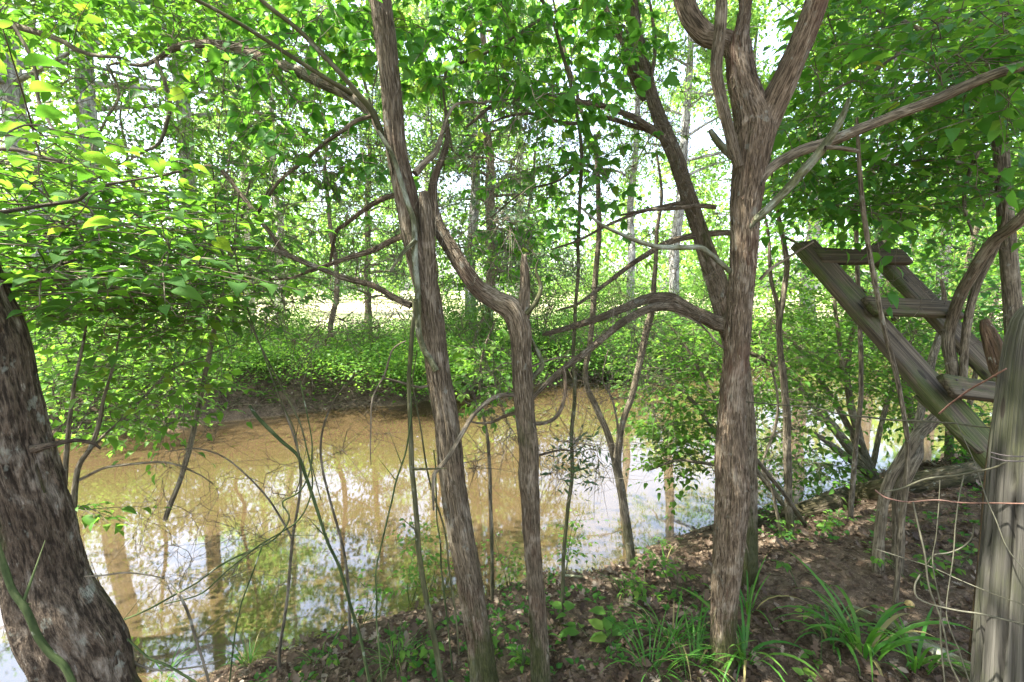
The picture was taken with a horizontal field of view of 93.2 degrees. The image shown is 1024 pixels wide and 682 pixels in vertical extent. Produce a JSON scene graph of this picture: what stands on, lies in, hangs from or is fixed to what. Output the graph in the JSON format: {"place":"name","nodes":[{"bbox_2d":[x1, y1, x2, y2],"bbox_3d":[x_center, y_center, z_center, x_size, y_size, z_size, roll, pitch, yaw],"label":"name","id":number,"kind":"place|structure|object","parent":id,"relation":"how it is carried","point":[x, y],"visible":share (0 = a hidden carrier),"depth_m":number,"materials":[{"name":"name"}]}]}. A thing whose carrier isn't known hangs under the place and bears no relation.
{"place":"outdoors","nodes":[
{"label":"outdoors","id":0,"kind":"place"},
{"bbox_2d":[0,0,1018,290],"label":"sky","id":1,"kind":"structure","parent":0,"point":[772,39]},
{"bbox_2d":[0,291,1023,681],"bbox_3d":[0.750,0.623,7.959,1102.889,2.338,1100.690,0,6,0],"label":"ground","id":2,"kind":"structure","parent":0,"point":[318,599],"depth_m":5.28,"materials":[{"name":"soil"}]},
{"bbox_2d":[0,540,75,681],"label":"green cane","id":3,"kind":"object","parent":2,"relation":"on","point":[53,656],"visible":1,"depth_m":0.88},
{"bbox_2d":[0,258,141,681],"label":"leaning tree","id":4,"kind":"object","parent":2,"relation":"on","point":[83,627],"visible":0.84,"depth_m":1.16,"materials":[{"name":"brown plant"}]},
{"bbox_2d":[0,40,142,269],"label":"ash tree","id":5,"kind":"object","parent":2,"relation":"on","point":[69,150],"visible":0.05,"depth_m":14.77,"materials":[{"name":"green plant"}]},
{"bbox_2d":[0,0,227,355],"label":"oak tree","id":6,"kind":"object","parent":2,"relation":"on","point":[22,78],"visible":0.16,"depth_m":9.52,"materials":[{"name":"green plant"}]},
{"bbox_2d":[40,346,210,404],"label":"bush","id":7,"kind":"object","parent":2,"relation":"on","point":[128,353],"visible":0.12,"depth_m":8.15,"materials":[{"name":"green plant"}]},
{"bbox_2d":[14,65,246,331],"bbox_3d":[-8.693,-2.911,11.472,4.672,6.907,4.618,-2,6,-22],"label":"young tree","id":8,"kind":"object","parent":2,"relation":"on","point":[141,132],"visible":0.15,"depth_m":10.96,"materials":[{"name":"plant"}]},
{"bbox_2d":[28,296,279,536],"bbox_3d":[-2.437,0.751,3.328,1.721,2.234,3.686,-6,8,-43],"label":"understory shrub","id":9,"kind":"object","parent":2,"relation":"on","point":[152,394],"visible":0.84,"depth_m":2.42,"materials":[{"name":"green plant"}]},
{"bbox_2d":[49,284,263,367],"bbox_3d":[-6.992,-0.342,9.662,3.756,1.974,3.589,1,6,8],"label":"bush","id":10,"kind":"object","parent":2,"relation":"on","point":[174,342],"visible":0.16,"depth_m":9.40,"materials":[{"name":"green plant"}]},
{"bbox_2d":[0,19,337,394],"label":"broadleaf shrub","id":11,"kind":"object","parent":2,"relation":"on","point":[64,238],"visible":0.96,"depth_m":1.48,"materials":[{"name":"green plant"}]},
{"bbox_2d":[4,0,334,351],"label":"oak tree","id":12,"kind":"object","parent":2,"relation":"on","point":[91,102],"visible":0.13,"depth_m":10.73,"materials":[{"name":"green plant"}]},
{"bbox_2d":[0,0,366,216],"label":"overhanging tree","id":13,"kind":"object","parent":2,"relation":"on","point":[71,17],"visible":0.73,"depth_m":2.48,"materials":[{"name":"green plant"}]},
{"bbox_2d":[47,0,337,348],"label":"oak tree","id":14,"kind":"object","parent":2,"relation":"on","point":[191,181],"visible":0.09,"depth_m":12.12,"materials":[{"name":"green plant"}]},
{"bbox_2d":[177,592,224,681],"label":"broken twig","id":15,"kind":"object","parent":2,"relation":"on","point":[194,633],"visible":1,"depth_m":1.45,"materials":[{"name":"wood"}]},
{"bbox_2d":[124,380,312,619],"bbox_3d":[-1.022,0.541,1.582,0.773,0.847,0.277,0,6,0],"label":"bramble cane","id":16,"kind":"object","parent":2,"relation":"on","point":[207,574],"visible":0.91,"depth_m":1.58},
{"bbox_2d":[140,337,298,385],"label":"bush","id":17,"kind":"object","parent":2,"relation":"on","point":[218,359],"visible":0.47,"depth_m":8.94,"materials":[{"name":"green plant"}]},
{"bbox_2d":[145,85,299,345],"bbox_3d":[-6.773,-2.784,11.427,3.778,6.544,3.823,2,6,25],"label":"young tree","id":18,"kind":"object","parent":2,"relation":"on","point":[215,142],"visible":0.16,"depth_m":11.27,"materials":[{"name":"plant"}]},
{"bbox_2d":[164,440,316,604],"bbox_3d":[-0.867,0.578,1.512,0.498,0.543,0.132,0,6,0],"label":"bramble cane","id":19,"kind":"object","parent":2,"relation":"on","point":[228,569],"visible":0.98,"depth_m":1.53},
{"bbox_2d":[149,4,337,313],"bbox_3d":[-14.219,-10.099,26.073,9.229,17.802,9.286,1,6,10],"label":"oak tree","id":20,"kind":"object","parent":2,"relation":"on","point":[234,155],"visible":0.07,"depth_m":25.65,"materials":[{"name":"green plant"}]},
{"bbox_2d":[179,305,315,356],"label":"bush","id":21,"kind":"object","parent":2,"relation":"on","point":[260,333],"visible":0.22,"depth_m":11.38,"materials":[{"name":"green plant"}]},
{"bbox_2d":[154,148,353,520],"bbox_3d":[-1.625,-0.020,3.031,1.146,2.081,2.003,-3,7,-28],"label":"sapling","id":22,"kind":"object","parent":2,"relation":"on","point":[193,428],"visible":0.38,"depth_m":2.83,"materials":[{"name":"green plant"}]},
{"bbox_2d":[108,369,427,667],"bbox_3d":[-1.366,1.009,2.493,1.947,1.672,1.185,0,6,0],"label":"dead shrub","id":23,"kind":"object","parent":2,"relation":"on","point":[323,473],"visible":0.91,"depth_m":2.50,"materials":[{"name":"brown plant"}]},
{"bbox_2d":[227,294,326,342],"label":"bush","id":24,"kind":"object","parent":2,"relation":"on","point":[292,319],"visible":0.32,"depth_m":13.29,"materials":[{"name":"green plant"}]},
{"bbox_2d":[165,607,394,672],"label":"fallen branch","id":25,"kind":"object","parent":2,"relation":"on","point":[272,649],"visible":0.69,"depth_m":3.16,"materials":[{"name":"wood"}]},
{"bbox_2d":[194,0,385,321],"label":"ash tree","id":26,"kind":"object","parent":2,"relation":"on","point":[280,174],"visible":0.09,"depth_m":20.50,"materials":[{"name":"green plant"}]},
{"bbox_2d":[219,326,363,383],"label":"bush","id":27,"kind":"object","parent":2,"relation":"on","point":[299,364],"visible":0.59,"depth_m":9.38,"materials":[{"name":"green plant"}]},
{"bbox_2d":[39,0,567,681],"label":"cedar tree","id":28,"kind":"object","parent":2,"relation":"on","point":[415,234],"visible":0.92,"depth_m":1.77,"materials":[{"name":"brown plant"}]},
{"bbox_2d":[212,164,320,499],"bbox_3d":[-0.882,-0.054,1.744,0.529,1.182,0.091,3,7,28],"label":"hanging vine","id":29,"kind":"object","parent":28,"relation":"hanging from","point":[281,386],"visible":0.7,"depth_m":1.72,"materials":[{"name":"brown plant"}]},
{"bbox_2d":[234,192,300,493],"bbox_3d":[-0.864,-0.005,1.710,0.323,1.054,0.045,4,7,32],"label":"hanging vine","id":30,"kind":"object","parent":28,"relation":"hanging from","point":[295,433],"visible":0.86,"depth_m":1.71,"materials":[{"name":"brown plant"}]},
{"bbox_2d":[412,350,459,654],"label":"green vine","id":31,"kind":"object","parent":28,"relation":"attached to","point":[453,597],"visible":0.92,"depth_m":1.73,"materials":[{"name":"green plant"}]},
{"bbox_2d":[248,405,370,681],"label":"briar cane","id":32,"kind":"object","parent":2,"relation":"on","point":[274,434],"visible":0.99,"depth_m":1.69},
{"bbox_2d":[233,0,413,352],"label":"young tree","id":33,"kind":"object","parent":2,"relation":"on","point":[323,242],"visible":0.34,"depth_m":10.73,"materials":[{"name":"plant"}]},
{"bbox_2d":[301,306,415,358],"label":"bush","id":34,"kind":"object","parent":2,"relation":"on","point":[338,337],"visible":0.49,"depth_m":10.87,"materials":[{"name":"green plant"}]},
{"bbox_2d":[311,24,414,336],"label":"cedar tree","id":35,"kind":"object","parent":2,"relation":"on","point":[375,90],"visible":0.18,"depth_m":15.16,"materials":[{"name":"green plant"}]},
{"bbox_2d":[351,567,392,627],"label":"seedling","id":36,"kind":"object","parent":2,"relation":"on","point":[378,591],"visible":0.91,"depth_m":3.32,"materials":[{"name":"green plant"}]},
{"bbox_2d":[287,324,459,395],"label":"bush","id":37,"kind":"object","parent":2,"relation":"on","point":[382,361],"visible":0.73,"depth_m":9.30,"materials":[{"name":"green plant"}]},
{"bbox_2d":[355,616,428,681],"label":"grass clump","id":38,"kind":"object","parent":2,"relation":"on","point":[390,653],"visible":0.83,"depth_m":2.27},
{"bbox_2d":[373,394,411,681],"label":"thin cane","id":39,"kind":"object","parent":2,"relation":"on","point":[390,506],"visible":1,"depth_m":1.68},
{"bbox_2d":[375,510,443,606],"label":"seedling","id":40,"kind":"object","parent":2,"relation":"on","point":[432,557],"visible":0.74,"depth_m":3.59,"materials":[{"name":"green plant"}]},
{"bbox_2d":[49,336,776,440],"bbox_3d":[0.600,0.702,11.871,20.391,2.153,2.043,-3,7,-29],"label":"bank debris","id":41,"kind":"object","parent":2,"relation":"on","point":[240,403],"visible":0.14,"depth_m":9.30,"materials":[{"name":"brown plant"}]},
{"bbox_2d":[390,624,444,671],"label":"seedling","id":42,"kind":"object","parent":2,"relation":"on","point":[423,650],"visible":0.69,"depth_m":2.22,"materials":[{"name":"green plant"}]},
{"bbox_2d":[338,318,509,405],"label":"bush","id":43,"kind":"object","parent":2,"relation":"on","point":[452,369],"visible":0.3,"depth_m":9.79,"materials":[{"name":"green plant"}]},
{"bbox_2d":[402,294,446,681],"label":"woody vine","id":44,"kind":"object","parent":2,"relation":"on","point":[430,619],"visible":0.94,"depth_m":1.71,"materials":[{"name":"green plant"}]},
{"bbox_2d":[399,520,453,602],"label":"seedling","id":45,"kind":"object","parent":2,"relation":"on","point":[434,578],"visible":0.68,"depth_m":3.74,"materials":[{"name":"green plant"}]},
{"bbox_2d":[349,77,510,300],"bbox_3d":[-1.771,-3.150,12.095,3.823,7.271,3.778,2,5,18],"label":"young tree","id":46,"kind":"object","parent":2,"relation":"on","point":[432,165],"visible":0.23,"depth_m":11.73,"materials":[{"name":"plant"}]},
{"bbox_2d":[336,0,525,229],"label":"ash tree","id":47,"kind":"object","parent":2,"relation":"on","point":[426,178],"visible":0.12,"depth_m":22.79,"materials":[{"name":"green plant"}]},
{"bbox_2d":[167,0,701,625],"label":"climbing vine","id":48,"kind":"object","parent":2,"relation":"on","point":[505,44],"visible":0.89,"depth_m":1.99,"materials":[{"name":"green plant"}]},
{"bbox_2d":[419,450,452,669],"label":"slender vine","id":49,"kind":"object","parent":2,"relation":"on","point":[446,619],"visible":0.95,"depth_m":2.01,"materials":[{"name":"green plant"}]},
{"bbox_2d":[305,0,577,342],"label":"ash tree","id":50,"kind":"object","parent":2,"relation":"on","point":[420,12],"visible":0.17,"depth_m":13.58,"materials":[{"name":"green plant"}]},
{"bbox_2d":[395,291,515,352],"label":"bush","id":51,"kind":"object","parent":2,"relation":"on","point":[472,316],"visible":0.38,"depth_m":12.01,"materials":[{"name":"green plant"}]},
{"bbox_2d":[421,319,541,602],"bbox_3d":[-0.203,0.898,3.292,0.744,2.089,0.958,-1,6,-7],"label":"maple sapling","id":52,"kind":"object","parent":2,"relation":"on","point":[501,333],"visible":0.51,"depth_m":3.21,"materials":[{"name":"green plant"}]},
{"bbox_2d":[39,312,929,428],"bbox_3d":[3.788,-0.284,18.271,40.339,1.405,9.958,-3,7,-26],"label":"ground cover","id":53,"kind":"object","parent":2,"relation":"on","point":[257,395],"visible":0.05,"depth_m":10.31,"materials":[{"name":"green plant"}]},
{"bbox_2d":[662,261,767,336],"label":"bush","id":54,"kind":"object","parent":53,"relation":"on","point":[696,289],"visible":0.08,"depth_m":16.88,"materials":[{"name":"green plant"}]},
{"bbox_2d":[379,0,592,343],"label":"cedar tree","id":55,"kind":"object","parent":2,"relation":"on","point":[491,163],"visible":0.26,"depth_m":11.87,"materials":[{"name":"green plant"}]},
{"bbox_2d":[476,531,525,586],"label":"seedling","id":56,"kind":"object","parent":2,"relation":"on","point":[503,562],"visible":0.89,"depth_m":3.64,"materials":[{"name":"green plant"}]},
{"bbox_2d":[450,331,569,386],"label":"bush","id":57,"kind":"object","parent":2,"relation":"on","point":[509,360],"visible":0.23,"depth_m":11.07,"materials":[{"name":"green plant"}]},
{"bbox_2d":[408,0,614,296],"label":"oak tree","id":58,"kind":"object","parent":2,"relation":"on","point":[555,63],"visible":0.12,"depth_m":24.53,"materials":[{"name":"green plant"}]},
{"bbox_2d":[0,103,1023,305],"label":"woods","id":59,"kind":"object","parent":2,"relation":"on","point":[618,243],"visible":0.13,"depth_m":46.94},
{"bbox_2d":[43,335,982,681],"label":"leaf litter","id":60,"kind":"object","parent":2,"relation":"on","point":[513,611],"visible":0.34,"depth_m":2.61,"materials":[{"name":"plant"}]},
{"bbox_2d":[840,603,970,678],"bbox_3d":[1.808,1.361,2.226,0.100,0.082,0.547,-3,7,-30],"label":"weathered log","id":61,"kind":"object","parent":60,"relation":"on","point":[893,626],"visible":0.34,"depth_m":2.14,"materials":[{"name":"brown wood"}]},
{"bbox_2d":[388,108,663,681],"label":"cedar tree","id":62,"kind":"object","parent":2,"relation":"on","point":[513,311],"visible":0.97,"depth_m":1.85,"materials":[{"name":"brown plant"}]},
{"bbox_2d":[505,625,558,673],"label":"seedling","id":63,"kind":"object","parent":2,"relation":"on","point":[519,656],"visible":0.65,"depth_m":2.08,"materials":[{"name":"green plant"}]},
{"bbox_2d":[466,75,614,315],"bbox_3d":[0.338,-3.240,13.107,4.673,7.271,4.618,2,5,15],"label":"young tree","id":64,"kind":"object","parent":2,"relation":"on","point":[539,178],"visible":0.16,"depth_m":13.08,"materials":[{"name":"plant"}]},
{"bbox_2d":[311,0,771,587],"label":"cedar tree","id":65,"kind":"object","parent":2,"relation":"on","point":[713,270],"visible":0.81,"depth_m":2.43,"materials":[{"name":"green plant"}]},
{"bbox_2d":[489,283,614,351],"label":"bush","id":66,"kind":"object","parent":2,"relation":"on","point":[536,309],"visible":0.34,"depth_m":12.97,"materials":[{"name":"green plant"}]},
{"bbox_2d":[501,312,643,383],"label":"bush","id":67,"kind":"object","parent":2,"relation":"on","point":[592,358],"visible":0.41,"depth_m":11.86,"materials":[{"name":"green plant"}]},
{"bbox_2d":[543,505,609,582],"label":"seedling","id":68,"kind":"object","parent":2,"relation":"on","point":[571,523],"visible":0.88,"depth_m":3.83,"materials":[{"name":"green plant"}]},
{"bbox_2d":[551,601,627,644],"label":"seedling","id":69,"kind":"object","parent":2,"relation":"on","point":[595,623],"visible":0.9,"depth_m":2.27,"materials":[{"name":"green plant"}]},
{"bbox_2d":[541,265,639,328],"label":"bush","id":70,"kind":"object","parent":2,"relation":"on","point":[572,296],"visible":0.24,"depth_m":17.64,"materials":[{"name":"green plant"}]},
{"bbox_2d":[539,0,689,568],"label":"forked sapling","id":71,"kind":"object","parent":2,"relation":"on","point":[616,462],"visible":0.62,"depth_m":3.47,"materials":[{"name":"green plant"}]},
{"bbox_2d":[248,469,980,681],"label":"ground weeds","id":72,"kind":"object","parent":2,"relation":"on","point":[414,663],"visible":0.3,"depth_m":2.62,"materials":[{"name":"green plant"}]},
{"bbox_2d":[563,321,685,382],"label":"bush","id":73,"kind":"object","parent":2,"relation":"on","point":[630,358],"visible":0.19,"depth_m":12.98,"materials":[{"name":"green plant"}]},
{"bbox_2d":[565,258,690,337],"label":"bush","id":74,"kind":"object","parent":2,"relation":"on","point":[614,292],"visible":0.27,"depth_m":16.08,"materials":[{"name":"green plant"}]},
{"bbox_2d":[543,0,714,325],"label":"ash tree","id":75,"kind":"object","parent":2,"relation":"on","point":[631,256],"visible":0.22,"depth_m":14.69,"materials":[{"name":"green plant"}]},
{"bbox_2d":[617,557,662,605],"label":"seedling","id":76,"kind":"object","parent":2,"relation":"on","point":[631,584],"visible":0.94,"depth_m":2.60,"materials":[{"name":"green plant"}]},
{"bbox_2d":[611,587,709,678],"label":"grass clump","id":77,"kind":"object","parent":2,"relation":"on","point":[664,639],"visible":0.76,"depth_m":2.19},
{"bbox_2d":[605,287,723,369],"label":"bush","id":78,"kind":"object","parent":2,"relation":"on","point":[680,329],"visible":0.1,"depth_m":13.71,"materials":[{"name":"green plant"}]},
{"bbox_2d":[599,605,731,681],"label":"grass clump","id":79,"kind":"object","parent":2,"relation":"on","point":[665,652],"visible":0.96,"depth_m":2.03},
{"bbox_2d":[634,544,708,603],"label":"seedling","id":80,"kind":"object","parent":2,"relation":"on","point":[671,566],"visible":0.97,"depth_m":2.73,"materials":[{"name":"green plant"}]},
{"bbox_2d":[630,594,755,681],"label":"grass clump","id":81,"kind":"object","parent":2,"relation":"on","point":[699,634],"visible":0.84,"depth_m":2.07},
{"bbox_2d":[595,301,799,530],"bbox_3d":[1.657,0.606,4.517,1.902,2.219,2.009,0,6,0],"label":"waterside shrub","id":82,"kind":"object","parent":2,"relation":"on","point":[681,441],"visible":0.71,"depth_m":4.26,"materials":[{"name":"green plant"}]},
{"bbox_2d":[599,0,818,329],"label":"oak tree","id":83,"kind":"object","parent":2,"relation":"on","point":[689,56],"visible":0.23,"depth_m":16.63,"materials":[{"name":"green plant"}]},
{"bbox_2d":[677,586,822,681],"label":"grass clump","id":84,"kind":"object","parent":2,"relation":"on","point":[743,646],"visible":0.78,"depth_m":2.03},
{"bbox_2d":[706,554,807,634],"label":"grass clump","id":85,"kind":"object","parent":2,"relation":"on","point":[749,595],"visible":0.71,"depth_m":2.41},
{"bbox_2d":[666,0,852,232],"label":"ash tree","id":86,"kind":"object","parent":2,"relation":"on","point":[755,31],"visible":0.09,"depth_m":19.31,"materials":[{"name":"green plant"}]},
{"bbox_2d":[718,311,845,366],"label":"bush","id":87,"kind":"object","parent":2,"relation":"on","point":[764,338],"visible":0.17,"depth_m":15.47,"materials":[{"name":"green plant"}]},
{"bbox_2d":[722,159,863,533],"bbox_3d":[2.057,0.106,3.603,1.472,2.922,0.909,-4,7,-35],"label":"slim sapling","id":88,"kind":"object","parent":2,"relation":"on","point":[786,493],"visible":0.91,"depth_m":3.53,"materials":[{"name":"green plant"}]},
{"bbox_2d":[575,0,1023,680],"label":"cedar tree","id":89,"kind":"object","parent":2,"relation":"on","point":[751,124],"visible":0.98,"depth_m":1.79,"materials":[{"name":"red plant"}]},
{"bbox_2d":[672,0,932,350],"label":"oak tree","id":90,"kind":"object","parent":2,"relation":"on","point":[729,179],"visible":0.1,"depth_m":17.12,"materials":[{"name":"green plant"}]},
{"bbox_2d":[791,604,829,681],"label":"seedling","id":91,"kind":"object","parent":2,"relation":"on","point":[805,670],"visible":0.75,"depth_m":2.07,"materials":[{"name":"green plant"}]},
{"bbox_2d":[772,299,881,362],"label":"bush","id":92,"kind":"object","parent":2,"relation":"on","point":[829,311],"visible":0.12,"depth_m":16.62,"materials":[{"name":"green plant"}]},
{"bbox_2d":[778,605,878,675],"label":"grass clump","id":93,"kind":"object","parent":2,"relation":"on","point":[845,642],"visible":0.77,"depth_m":2.14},
{"bbox_2d":[711,240,994,509],"bbox_3d":[4.021,0.445,5.587,4.294,3.232,3.183,0,6,0],"label":"privet shrub","id":94,"kind":"object","parent":2,"relation":"on","point":[866,462],"visible":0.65,"depth_m":5.02,"materials":[{"name":"green plant"}]},
{"bbox_2d":[706,171,1023,463],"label":"thicket shrub","id":95,"kind":"object","parent":2,"relation":"on","point":[948,440],"visible":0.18,"depth_m":4.84,"materials":[{"name":"green plant"}]},
{"bbox_2d":[711,0,1023,334],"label":"elm tree","id":96,"kind":"object","parent":2,"relation":"on","point":[993,33],"visible":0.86,"depth_m":2.49,"materials":[{"name":"green plant"}]},
{"bbox_2d":[769,550,971,681],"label":"grass clump","id":97,"kind":"object","parent":2,"relation":"on","point":[873,640],"visible":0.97,"depth_m":2.07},
{"bbox_2d":[757,461,983,526],"bbox_3d":[3.487,1.361,4.369,2.645,0.734,0.717,0,6,0],"label":"fallen log","id":98,"kind":"object","parent":2,"relation":"on","point":[818,504],"visible":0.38,"depth_m":4.23,"materials":[{"name":"brown wood"}]},
{"bbox_2d":[848,71,910,518],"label":"crooked sapling","id":99,"kind":"object","parent":2,"relation":"on","point":[858,419],"visible":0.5,"depth_m":3.66,"materials":[{"name":"brown plant"}]},
{"bbox_2d":[854,111,910,604],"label":"bent sapling","id":100,"kind":"object","parent":2,"relation":"on","point":[898,564],"visible":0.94,"depth_m":2.26,"materials":[{"name":"brown plant"}]},
{"bbox_2d":[761,0,1023,348],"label":"ash tree","id":101,"kind":"object","parent":2,"relation":"on","point":[788,5],"visible":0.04,"depth_m":17.85,"materials":[{"name":"green plant"}]},
{"bbox_2d":[790,239,995,468],"bbox_3d":[2.553,0.188,2.760,1.184,1.613,1.366,-3,7,-30],"label":"wooden ladder","id":102,"kind":"object","parent":2,"relation":"on","point":[932,388],"visible":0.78,"depth_m":2.69,"materials":[{"name":"grey wood"}]},
{"bbox_2d":[847,605,969,674],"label":"grass clump","id":103,"kind":"object","parent":2,"relation":"on","point":[922,660],"visible":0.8,"depth_m":2.02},
{"bbox_2d":[839,168,1023,574],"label":"twisted shrub","id":104,"kind":"object","parent":2,"relation":"on","point":[973,277],"visible":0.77,"depth_m":2.69,"materials":[{"name":"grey plant"}]},
{"bbox_2d":[913,545,977,579],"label":"seedling","id":105,"kind":"object","parent":2,"relation":"on","point":[943,566],"visible":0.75,"depth_m":2.69,"materials":[{"name":"green plant"}]},
{"bbox_2d":[967,319,1002,661],"bbox_3d":[1.970,0.682,2.018,0.066,1.544,0.155,-1,6,-6],"label":"rotten stake","id":106,"kind":"object","parent":2,"relation":"on","point":[991,340],"visible":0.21,"depth_m":1.98,"materials":[{"name":"brown wood"}]},
{"bbox_2d":[970,306,1023,681],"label":"fence post","id":107,"kind":"object","parent":2,"relation":"on","point":[997,652],"visible":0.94,"depth_m":1.34,"materials":[{"name":"wood"}]},
{"bbox_2d":[700,368,1023,681],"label":"wire fence","id":108,"kind":"object","parent":107,"relation":"attached to","point":[939,500],"visible":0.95,"depth_m":1.42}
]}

